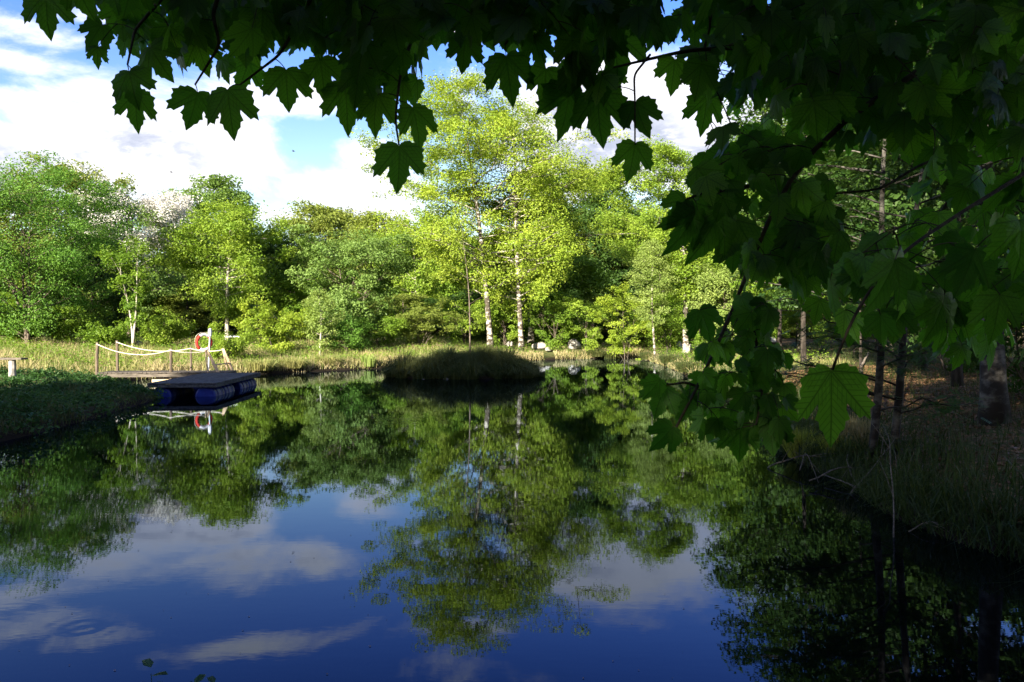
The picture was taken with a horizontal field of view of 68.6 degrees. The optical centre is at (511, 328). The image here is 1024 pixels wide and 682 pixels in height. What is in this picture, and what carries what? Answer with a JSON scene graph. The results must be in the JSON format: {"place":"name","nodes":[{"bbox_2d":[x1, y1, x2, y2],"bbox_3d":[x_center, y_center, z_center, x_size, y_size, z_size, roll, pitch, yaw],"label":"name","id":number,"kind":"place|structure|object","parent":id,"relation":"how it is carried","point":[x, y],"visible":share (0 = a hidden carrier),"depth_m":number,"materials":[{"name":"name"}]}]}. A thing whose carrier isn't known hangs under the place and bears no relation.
{"place":"outdoors","nodes":[
{"label":"outdoors","id":0,"kind":"place"},
{"bbox_2d":[0,0,913,292],"label":"sky","id":1,"kind":"structure","parent":0,"point":[55,98],"materials":[{"name":"white"}]},
{"bbox_2d":[0,357,1023,681],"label":"water","id":2,"kind":"structure","parent":0,"point":[172,537],"depth_m":6.36,"materials":[{"name":"liquid"}]},
{"bbox_2d":[95,340,237,381],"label":"jetty","id":3,"kind":"object","parent":2,"relation":"in","point":[171,373],"visible":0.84,"depth_m":25.61,"materials":[{"name":"brown wood"}]},
{"bbox_2d":[208,328,211,367],"bbox_3d":[-10.953,1.051,27.200,0.150,2.108,0.150,0,0,42],"label":"ring post","id":4,"kind":"object","parent":3,"relation":"on","point":[209,332],"visible":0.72,"depth_m":27.18,"materials":[{"name":"grey wood"}]},
{"bbox_2d":[195,332,212,351],"bbox_3d":[-11.121,0.505,27.080,0.110,0.709,0.709,0,0,40],"label":"life ring","id":5,"kind":"object","parent":4,"relation":"hanging from","point":[198,338],"visible":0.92,"depth_m":27.01,"materials":[{"name":"plastic"}]},
{"bbox_2d":[147,373,260,396],"bbox_3d":[-9.325,1.856,23.165,1.873,0.682,4.890,0,0,-5],"label":"bathing raft","id":6,"kind":"object","parent":2,"relation":"on","point":[210,384],"visible":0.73,"depth_m":21.75,"materials":[{"name":"blue wood"}]},
{"bbox_2d":[603,350,627,358],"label":"sedge tuft","id":7,"kind":"object","parent":2,"relation":"in","point":[608,356],"visible":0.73,"depth_m":47.07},
{"bbox_2d":[768,448,835,467],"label":"dead branch","id":8,"kind":"object","parent":2,"relation":"on","point":[796,457],"visible":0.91,"depth_m":10.10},
{"bbox_2d":[869,420,894,536],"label":"dead branch","id":9,"kind":"object","parent":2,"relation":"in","point":[892,490],"visible":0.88,"depth_m":7.10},
{"bbox_2d":[0,327,1023,558],"bbox_3d":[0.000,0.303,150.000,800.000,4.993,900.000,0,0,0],"label":"ground","id":10,"kind":"structure","parent":0,"point":[11,434],"depth_m":13.81,"materials":[{"name":"plant"}]},
{"bbox_2d":[0,358,27,376],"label":"bench","id":11,"kind":"object","parent":10,"relation":"on","point":[12,367],"visible":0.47,"depth_m":23.50,"materials":[{"name":"grey wood"}]},
{"bbox_2d":[0,229,52,298],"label":"tree","id":12,"kind":"object","parent":10,"relation":"on","point":[17,272],"visible":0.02,"depth_m":97.05,"materials":[{"name":"green plant"}]},
{"bbox_2d":[0,298,56,341],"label":"leafy shrub","id":13,"kind":"object","parent":10,"relation":"on","point":[32,335],"visible":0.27,"depth_m":36.46,"materials":[{"name":"green plant"}]},
{"bbox_2d":[1,283,88,336],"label":"undergrowth shrub","id":14,"kind":"object","parent":10,"relation":"on","point":[13,300],"visible":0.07,"depth_m":53.60,"materials":[{"name":"green plant"}]},
{"bbox_2d":[21,293,113,344],"bbox_3d":[-22.431,-0.339,37.997,4.147,2.737,4.067,0,0,0],"label":"leafy shrub","id":15,"kind":"object","parent":10,"relation":"on","point":[67,325],"visible":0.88,"depth_m":37.26,"materials":[{"name":"green plant"}]},
{"bbox_2d":[0,149,147,343],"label":"willow tree","id":16,"kind":"object","parent":10,"relation":"on","point":[64,258],"visible":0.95,"depth_m":35.47,"materials":[{"name":"green plant"}]},
{"bbox_2d":[0,151,154,319],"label":"ash tree","id":17,"kind":"object","parent":10,"relation":"on","point":[122,181],"visible":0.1,"depth_m":48.54,"materials":[{"name":"green plant"}]},
{"bbox_2d":[0,376,158,434],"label":"bank sedge","id":18,"kind":"object","parent":10,"relation":"on","point":[60,406],"visible":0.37,"depth_m":15.24,"materials":[{"name":"plant"}]},
{"bbox_2d":[0,364,169,437],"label":"bank herbs","id":19,"kind":"object","parent":10,"relation":"on","point":[43,388],"visible":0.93,"depth_m":17.74,"materials":[{"name":"plant"}]},
{"bbox_2d":[25,235,163,337],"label":"leafy tree","id":20,"kind":"object","parent":10,"relation":"on","point":[113,300],"visible":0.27,"depth_m":42.36,"materials":[{"name":"green plant"}]},
{"bbox_2d":[73,320,141,346],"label":"leafy shrub","id":21,"kind":"object","parent":10,"relation":"on","point":[102,335],"visible":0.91,"depth_m":35.55,"materials":[{"name":"green plant"}]},
{"bbox_2d":[94,235,163,346],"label":"young tree","id":22,"kind":"object","parent":10,"relation":"on","point":[133,302],"visible":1,"depth_m":34.70,"materials":[{"name":"green plant"}]},
{"bbox_2d":[47,163,211,337],"bbox_3d":[-25.055,-4.560,49.907,9.688,10.746,9.917,0,0,-13],"label":"blossom tree","id":23,"kind":"object","parent":10,"relation":"on","point":[157,215],"visible":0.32,"depth_m":49.29,"materials":[{"name":"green plant"}]},
{"bbox_2d":[97,285,183,336],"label":"undergrowth shrub","id":24,"kind":"object","parent":10,"relation":"on","point":[144,304],"visible":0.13,"depth_m":53.14,"materials":[{"name":"green plant"}]},
{"bbox_2d":[142,658,191,681],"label":"bank sprig","id":25,"kind":"object","parent":10,"relation":"on","point":[149,662],"visible":1,"depth_m":2.46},
{"bbox_2d":[138,305,199,346],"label":"leafy shrub","id":26,"kind":"object","parent":10,"relation":"on","point":[173,330],"visible":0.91,"depth_m":36.40,"materials":[{"name":"green plant"}]},
{"bbox_2d":[137,188,219,306],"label":"poplar tree","id":27,"kind":"object","parent":10,"relation":"on","point":[182,279],"visible":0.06,"depth_m":57.52,"materials":[{"name":"green plant"}]},
{"bbox_2d":[137,283,229,336],"bbox_3d":[-23.476,-1.191,54.487,6.846,4.204,6.854,0,0,9],"label":"undergrowth shrub","id":28,"kind":"object","parent":10,"relation":"on","point":[205,321],"visible":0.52,"depth_m":53.09,"materials":[{"name":"green plant"}]},
{"bbox_2d":[194,674,215,681],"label":"bank sprig","id":29,"kind":"object","parent":10,"relation":"on","point":[199,677],"visible":1,"depth_m":2.51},
{"bbox_2d":[181,297,252,334],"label":"undergrowth shrub","id":30,"kind":"object","parent":10,"relation":"on","point":[222,329],"visible":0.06,"depth_m":57.37,"materials":[{"name":"green plant"}]},
{"bbox_2d":[170,173,264,330],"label":"tall tree","id":31,"kind":"object","parent":10,"relation":"on","point":[223,189],"visible":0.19,"depth_m":78.41,"materials":[{"name":"green plant"}]},
{"bbox_2d":[145,196,299,340],"bbox_3d":[-15.432,-3.017,40.924,7.648,8.234,6.294,0,0,14],"label":"round crowned tree","id":32,"kind":"object","parent":10,"relation":"on","point":[232,226],"visible":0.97,"depth_m":40.15,"materials":[{"name":"green plant"}]},
{"bbox_2d":[194,322,259,359],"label":"leafy shrub","id":33,"kind":"object","parent":10,"relation":"on","point":[235,346],"visible":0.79,"depth_m":32.50,"materials":[{"name":"green plant"}]},
{"bbox_2d":[221,302,257,335],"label":"undergrowth shrub","id":34,"kind":"object","parent":10,"relation":"on","point":[234,332],"visible":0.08,"depth_m":58.74,"materials":[{"name":"green plant"}]},
{"bbox_2d":[234,357,284,370],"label":"sedge tuft","id":35,"kind":"object","parent":10,"relation":"on","point":[260,365],"visible":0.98,"depth_m":30.93,"materials":[{"name":"green plant"}]},
{"bbox_2d":[244,303,284,337],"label":"undergrowth shrub","id":36,"kind":"object","parent":10,"relation":"on","point":[274,316],"visible":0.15,"depth_m":52.51,"materials":[{"name":"green plant"}]},
{"bbox_2d":[232,233,302,313],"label":"dark tree","id":37,"kind":"object","parent":10,"relation":"on","point":[271,248],"visible":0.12,"depth_m":87.20,"materials":[{"name":"green plant"}]},
{"bbox_2d":[229,293,328,352],"bbox_3d":[-11.563,-0.129,37.204,4.312,3.115,3.755,0,0,-36],"label":"lime bush","id":38,"kind":"object","parent":10,"relation":"on","point":[287,320],"visible":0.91,"depth_m":36.56,"materials":[{"name":"green plant"}]},
{"bbox_2d":[274,356,315,367],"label":"sedge tuft","id":39,"kind":"object","parent":10,"relation":"on","point":[291,362],"visible":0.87,"depth_m":32.23,"materials":[{"name":"green plant"}]},
{"bbox_2d":[261,266,340,342],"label":"willow","id":40,"kind":"object","parent":10,"relation":"on","point":[281,300],"visible":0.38,"depth_m":43.04,"materials":[{"name":"green plant"}]},
{"bbox_2d":[300,289,344,354],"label":"sapling","id":41,"kind":"object","parent":10,"relation":"on","point":[315,296],"visible":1,"depth_m":36.91,"materials":[{"name":"green plant"}]},
{"bbox_2d":[270,196,376,297],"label":"tree","id":42,"kind":"object","parent":10,"relation":"on","point":[323,219],"visible":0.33,"depth_m":88.47,"materials":[{"name":"green plant"}]},
{"bbox_2d":[311,354,346,365],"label":"sedge tuft","id":43,"kind":"object","parent":10,"relation":"on","point":[325,359],"visible":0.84,"depth_m":33.82,"materials":[{"name":"green plant"}]},
{"bbox_2d":[309,308,376,352],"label":"dark shrub","id":44,"kind":"object","parent":10,"relation":"on","point":[356,328],"visible":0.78,"depth_m":38.28,"materials":[{"name":"green plant"}]},
{"bbox_2d":[284,221,422,342],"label":"silver willow","id":45,"kind":"object","parent":10,"relation":"on","point":[374,281],"visible":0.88,"depth_m":41.06,"materials":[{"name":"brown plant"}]},
{"bbox_2d":[360,354,376,366],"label":"iris clump","id":46,"kind":"object","parent":10,"relation":"on","point":[369,359],"visible":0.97,"depth_m":35.00,"materials":[{"name":"green plant"}]},
{"bbox_2d":[336,211,406,302],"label":"tree","id":47,"kind":"object","parent":10,"relation":"on","point":[367,218],"visible":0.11,"depth_m":80.85,"materials":[{"name":"green plant"}]},
{"bbox_2d":[346,305,410,346],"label":"leafy shrub","id":48,"kind":"object","parent":10,"relation":"on","point":[393,326],"visible":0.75,"depth_m":41.52,"materials":[{"name":"green plant"}]},
{"bbox_2d":[363,292,438,337],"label":"undergrowth shrub","id":49,"kind":"object","parent":10,"relation":"on","point":[409,297],"visible":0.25,"depth_m":55.46,"materials":[{"name":"green plant"}]},
{"bbox_2d":[356,211,470,334],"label":"yellow green tree","id":50,"kind":"object","parent":10,"relation":"on","point":[425,288],"visible":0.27,"depth_m":68.66,"materials":[{"name":"green plant"}]},
{"bbox_2d":[0,333,835,378],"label":"straw grass","id":51,"kind":"structure","parent":10,"relation":"on","point":[176,367],"depth_m":33.92,"materials":[{"name":"plant"}]},
{"bbox_2d":[398,297,450,337],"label":"undergrowth shrub","id":52,"kind":"object","parent":10,"relation":"on","point":[429,300],"visible":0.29,"depth_m":55.64,"materials":[{"name":"green plant"}]},
{"bbox_2d":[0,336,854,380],"bbox_3d":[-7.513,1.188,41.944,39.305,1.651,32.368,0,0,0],"label":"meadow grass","id":53,"kind":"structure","parent":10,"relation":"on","point":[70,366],"depth_m":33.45,"materials":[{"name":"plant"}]},
{"bbox_2d":[388,296,468,346],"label":"leafy shrub","id":54,"kind":"object","parent":10,"relation":"on","point":[416,314],"visible":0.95,"depth_m":42.65,"materials":[{"name":"green plant"}]},
{"bbox_2d":[388,224,487,307],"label":"leafy tree","id":55,"kind":"object","parent":10,"relation":"on","point":[452,289],"visible":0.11,"depth_m":85.59,"materials":[{"name":"green plant"}]},
{"bbox_2d":[358,340,553,379],"bbox_3d":[-1.995,1.160,29.661,8.097,1.501,5.896,0,0,0],"label":"island sedge","id":56,"kind":"object","parent":10,"relation":"on","point":[451,363],"visible":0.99,"depth_m":28.40,"materials":[{"name":"plant"}]},
{"bbox_2d":[431,296,498,343],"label":"leafy shrub","id":57,"kind":"object","parent":10,"relation":"on","point":[479,307],"visible":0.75,"depth_m":46.51,"materials":[{"name":"green plant"}]},
{"bbox_2d":[431,289,505,340],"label":"undergrowth shrub","id":58,"kind":"object","parent":10,"relation":"on","point":[474,296],"visible":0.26,"depth_m":52.30,"materials":[{"name":"green plant"}]},
{"bbox_2d":[441,221,501,351],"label":"sapling","id":59,"kind":"object","parent":10,"relation":"on","point":[469,326],"visible":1,"depth_m":29.56,"materials":[{"name":"green plant"}]},
{"bbox_2d":[461,295,527,340],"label":"undergrowth shrub","id":60,"kind":"object","parent":10,"relation":"on","point":[501,324],"visible":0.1,"depth_m":54.00,"materials":[{"name":"green plant"}]},
{"bbox_2d":[349,65,648,346],"bbox_3d":[-1.597,-7.042,45.771,20.138,17.151,16.634,0,0,34],"label":"aspen tree","id":61,"kind":"object","parent":10,"relation":"on","point":[424,192],"visible":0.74,"depth_m":44.12,"materials":[{"name":"green plant"}]},
{"bbox_2d":[470,231,527,303],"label":"tree","id":62,"kind":"object","parent":10,"relation":"on","point":[512,294],"visible":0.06,"depth_m":96.41,"materials":[{"name":"green plant"}]},
{"bbox_2d":[483,297,532,348],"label":"leafy shrub","id":63,"kind":"object","parent":10,"relation":"on","point":[511,335],"visible":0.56,"depth_m":47.65,"materials":[{"name":"green plant"}]},
{"bbox_2d":[409,99,620,351],"bbox_3d":[0.099,-6.325,46.711,11.783,15.912,12.500,0,0,26],"label":"aspen tree","id":64,"kind":"object","parent":10,"relation":"on","point":[563,253],"visible":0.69,"depth_m":45.34,"materials":[{"name":"green plant"}]},
{"bbox_2d":[20,0,1023,462],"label":"maple tree","id":65,"kind":"object","parent":10,"relation":"on","point":[842,66],"visible":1,"depth_m":2.03,"materials":[{"name":"green plant"}]},
{"bbox_2d":[483,173,581,346],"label":"birch tree","id":66,"kind":"object","parent":10,"relation":"on","point":[530,334],"visible":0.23,"depth_m":49.31,"materials":[{"name":"green plant"}]},
{"bbox_2d":[505,292,591,346],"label":"undergrowth shrub","id":67,"kind":"object","parent":10,"relation":"on","point":[553,325],"visible":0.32,"depth_m":51.32,"materials":[{"name":"green plant"}]},
{"bbox_2d":[522,289,581,350],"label":"leafy shrub","id":68,"kind":"object","parent":10,"relation":"on","point":[551,344],"visible":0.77,"depth_m":47.84,"materials":[{"name":"green plant"}]},
{"bbox_2d":[523,238,618,338],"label":"shaded tree","id":69,"kind":"object","parent":10,"relation":"on","point":[589,281],"visible":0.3,"depth_m":58.49,"materials":[{"name":"green plant"}]},
{"bbox_2d":[568,339,580,348],"bbox_3d":[4.170,1.032,49.956,0.877,0.716,0.880,0,0,0],"label":"stone","id":70,"kind":"object","parent":10,"relation":"on","point":[574,344],"visible":1,"depth_m":49.72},
{"bbox_2d":[511,166,640,311],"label":"shaded tree","id":71,"kind":"object","parent":10,"relation":"on","point":[606,260],"visible":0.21,"depth_m":91.14,"materials":[{"name":"green plant"}]},
{"bbox_2d":[546,297,622,350],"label":"leafy shrub","id":72,"kind":"object","parent":10,"relation":"on","point":[589,343],"visible":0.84,"depth_m":47.55,"materials":[{"name":"green plant"}]},
{"bbox_2d":[545,204,637,321],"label":"tree","id":73,"kind":"object","parent":10,"relation":"on","point":[621,265],"visible":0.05,"depth_m":95.33,"materials":[{"name":"green plant"}]},
{"bbox_2d":[581,349,608,356],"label":"sedge tuft","id":74,"kind":"object","parent":10,"relation":"on","point":[596,353],"visible":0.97,"depth_m":46.98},
{"bbox_2d":[571,294,632,340],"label":"undergrowth shrub","id":75,"kind":"object","parent":10,"relation":"on","point":[591,300],"visible":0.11,"depth_m":57.79,"materials":[{"name":"green plant"}]},
{"bbox_2d":[591,303,645,342],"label":"undergrowth shrub","id":76,"kind":"object","parent":10,"relation":"on","point":[608,327],"visible":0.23,"depth_m":55.61,"materials":[{"name":"green plant"}]},
{"bbox_2d":[588,281,663,359],"bbox_3d":[6.883,-0.013,45.776,4.143,5.933,3.904,0,0,-33],"label":"leafy shrub","id":77,"kind":"object","parent":10,"relation":"on","point":[615,340],"visible":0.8,"depth_m":45.59,"materials":[{"name":"green plant"}]},
{"bbox_2d":[601,209,665,325],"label":"tree","id":78,"kind":"object","parent":10,"relation":"on","point":[632,289],"visible":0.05,"depth_m":96.52,"materials":[{"name":"green plant"}]},
{"bbox_2d":[587,134,711,309],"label":"oak tree","id":79,"kind":"object","parent":10,"relation":"on","point":[650,184],"visible":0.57,"depth_m":62.89,"materials":[{"name":"green plant"}]},
{"bbox_2d":[622,238,680,359],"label":"slim birch","id":80,"kind":"object","parent":10,"relation":"on","point":[642,266],"visible":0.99,"depth_m":41.76,"materials":[{"name":"green plant"}]},
{"bbox_2d":[623,292,692,345],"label":"undergrowth shrub","id":81,"kind":"object","parent":10,"relation":"on","point":[641,334],"visible":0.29,"depth_m":52.91,"materials":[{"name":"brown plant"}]},
{"bbox_2d":[643,302,690,350],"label":"leafy shrub","id":82,"kind":"object","parent":10,"relation":"on","point":[657,329],"visible":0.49,"depth_m":45.73,"materials":[{"name":"green plant"}]},
{"bbox_2d":[654,353,683,363],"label":"sedge tuft","id":83,"kind":"object","parent":10,"relation":"on","point":[664,358],"visible":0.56,"depth_m":36.66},
{"bbox_2d":[665,360,702,371],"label":"sedge tuft","id":84,"kind":"object","parent":10,"relation":"on","point":[681,365],"visible":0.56,"depth_m":29.69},
{"bbox_2d":[648,215,724,348],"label":"birch tree","id":85,"kind":"object","parent":10,"relation":"on","point":[686,289],"visible":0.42,"depth_m":43.45,"materials":[{"name":"green plant"}]},
{"bbox_2d":[665,303,734,347],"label":"leafy shrub","id":86,"kind":"object","parent":10,"relation":"on","point":[698,338],"visible":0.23,"depth_m":43.59,"materials":[{"name":"green plant"}]},
{"bbox_2d":[685,263,766,341],"bbox_3d":[11.909,-1.267,42.269,4.602,5.437,4.602,0,0,0],"label":"hazel bush","id":87,"kind":"object","parent":10,"relation":"on","point":[713,296],"visible":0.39,"depth_m":41.30,"materials":[{"name":"green plant"}]},
{"bbox_2d":[701,136,777,308],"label":"tall tree","id":88,"kind":"object","parent":10,"relation":"on","point":[721,266],"depth_m":51.85,"materials":[{"name":"green plant"}]},
{"bbox_2d":[760,292,800,338],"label":"leafy shrub","id":89,"kind":"object","parent":10,"relation":"on","point":[775,331],"visible":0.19,"depth_m":39.27,"materials":[{"name":"green plant"}]},
{"bbox_2d":[762,426,824,458],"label":"sedge tuft","id":90,"kind":"object","parent":10,"relation":"on","point":[797,437],"visible":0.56,"depth_m":10.71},
{"bbox_2d":[763,224,823,347],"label":"birch tree","id":91,"kind":"object","parent":10,"relation":"on","point":[798,340],"visible":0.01,"depth_m":39.91,"materials":[{"name":"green plant"}]},
{"bbox_2d":[712,99,876,346],"bbox_3d":[12.523,-4.865,35.161,8.502,12.483,7.437,0,0,0],"label":"tree","id":92,"kind":"object","parent":10,"relation":"on","point":[759,197],"visible":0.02,"depth_m":34.92,"materials":[{"name":"green plant"}]},
{"bbox_2d":[782,306,832,338],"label":"undergrowth shrub","id":93,"kind":"object","parent":10,"relation":"on","point":[793,330],"visible":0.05,"depth_m":56.60,"materials":[{"name":"green plant"}]},
{"bbox_2d":[782,296,844,347],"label":"leafy shrub","id":94,"kind":"object","parent":10,"relation":"on","point":[814,327],"visible":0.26,"depth_m":37.75,"materials":[{"name":"green plant"}]},
{"bbox_2d":[714,97,917,363],"bbox_3d":[10.547,-4.264,26.691,7.674,11.514,7.642,0,0,38],"label":"tree","id":95,"kind":"object","parent":10,"relation":"on","point":[803,353],"visible":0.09,"depth_m":26.94,"materials":[{"name":"green plant"}]},
{"bbox_2d":[803,433,865,456],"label":"sedge tuft","id":96,"kind":"object","parent":10,"relation":"on","point":[827,445],"visible":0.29,"depth_m":10.15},
{"bbox_2d":[647,339,1023,599],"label":"bank grass","id":97,"kind":"structure","parent":10,"relation":"on","point":[913,485],"depth_m":8.10,"materials":[{"name":"plant"}]},
{"bbox_2d":[802,413,904,448],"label":"sedge tuft","id":98,"kind":"object","parent":10,"relation":"on","point":[860,428],"visible":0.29,"depth_m":10.15,"materials":[{"name":"green plant"}]},
{"bbox_2d":[832,139,891,371],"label":"tree","id":99,"kind":"object","parent":10,"relation":"on","point":[846,220],"visible":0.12,"depth_m":21.96,"materials":[{"name":"green plant"}]},
{"bbox_2d":[716,62,1019,457],"bbox_3d":[4.728,-0.952,9.782,4.473,5.418,3.589,0,0,0],"label":"rowan tree","id":100,"kind":"object","parent":10,"relation":"on","point":[901,376],"visible":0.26,"depth_m":9.40,"materials":[{"name":"green plant"}]},
{"bbox_2d":[739,358,1023,522],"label":"leaf litter","id":101,"kind":"object","parent":10,"relation":"on","point":[957,411],"visible":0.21,"depth_m":12.00,"materials":[{"name":"plant"}]},
{"bbox_2d":[841,297,931,363],"bbox_3d":[12.484,-0.033,23.970,3.722,2.730,4.049,0,0,41],"label":"leafy shrub","id":102,"kind":"object","parent":10,"relation":"on","point":[913,349],"visible":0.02,"depth_m":23.83,"materials":[{"name":"green plant"}]},
{"bbox_2d":[785,50,1018,370],"bbox_3d":[11.061,-4.604,21.431,8.527,11.890,8.105,0,0,37],"label":"tree","id":103,"kind":"object","parent":10,"relation":"on","point":[895,174],"visible":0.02,"depth_m":20.93,"materials":[{"name":"green plant"}]},
{"bbox_2d":[834,23,1023,386],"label":"tree","id":104,"kind":"object","parent":10,"relation":"on","point":[900,204],"visible":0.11,"depth_m":16.21,"materials":[{"name":"green plant"}]},
{"bbox_2d":[877,272,1014,375],"bbox_3d":[11.328,-0.265,19.465,4.715,3.277,4.257,0,0,0],"label":"leafy shrub","id":105,"kind":"object","parent":10,"relation":"on","point":[912,339],"visible":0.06,"depth_m":18.93,"materials":[{"name":"green plant"}]},
{"bbox_2d":[896,21,1023,425],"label":"alder tree","id":106,"kind":"object","parent":10,"relation":"on","point":[993,383],"visible":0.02,"depth_m":10.96,"materials":[{"name":"brown plant"}]},
{"bbox_2d":[951,248,1023,393],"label":"leafy shrub","id":107,"kind":"object","parent":10,"relation":"on","point":[1018,374],"visible":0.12,"depth_m":13.40,"materials":[{"name":"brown plant"}]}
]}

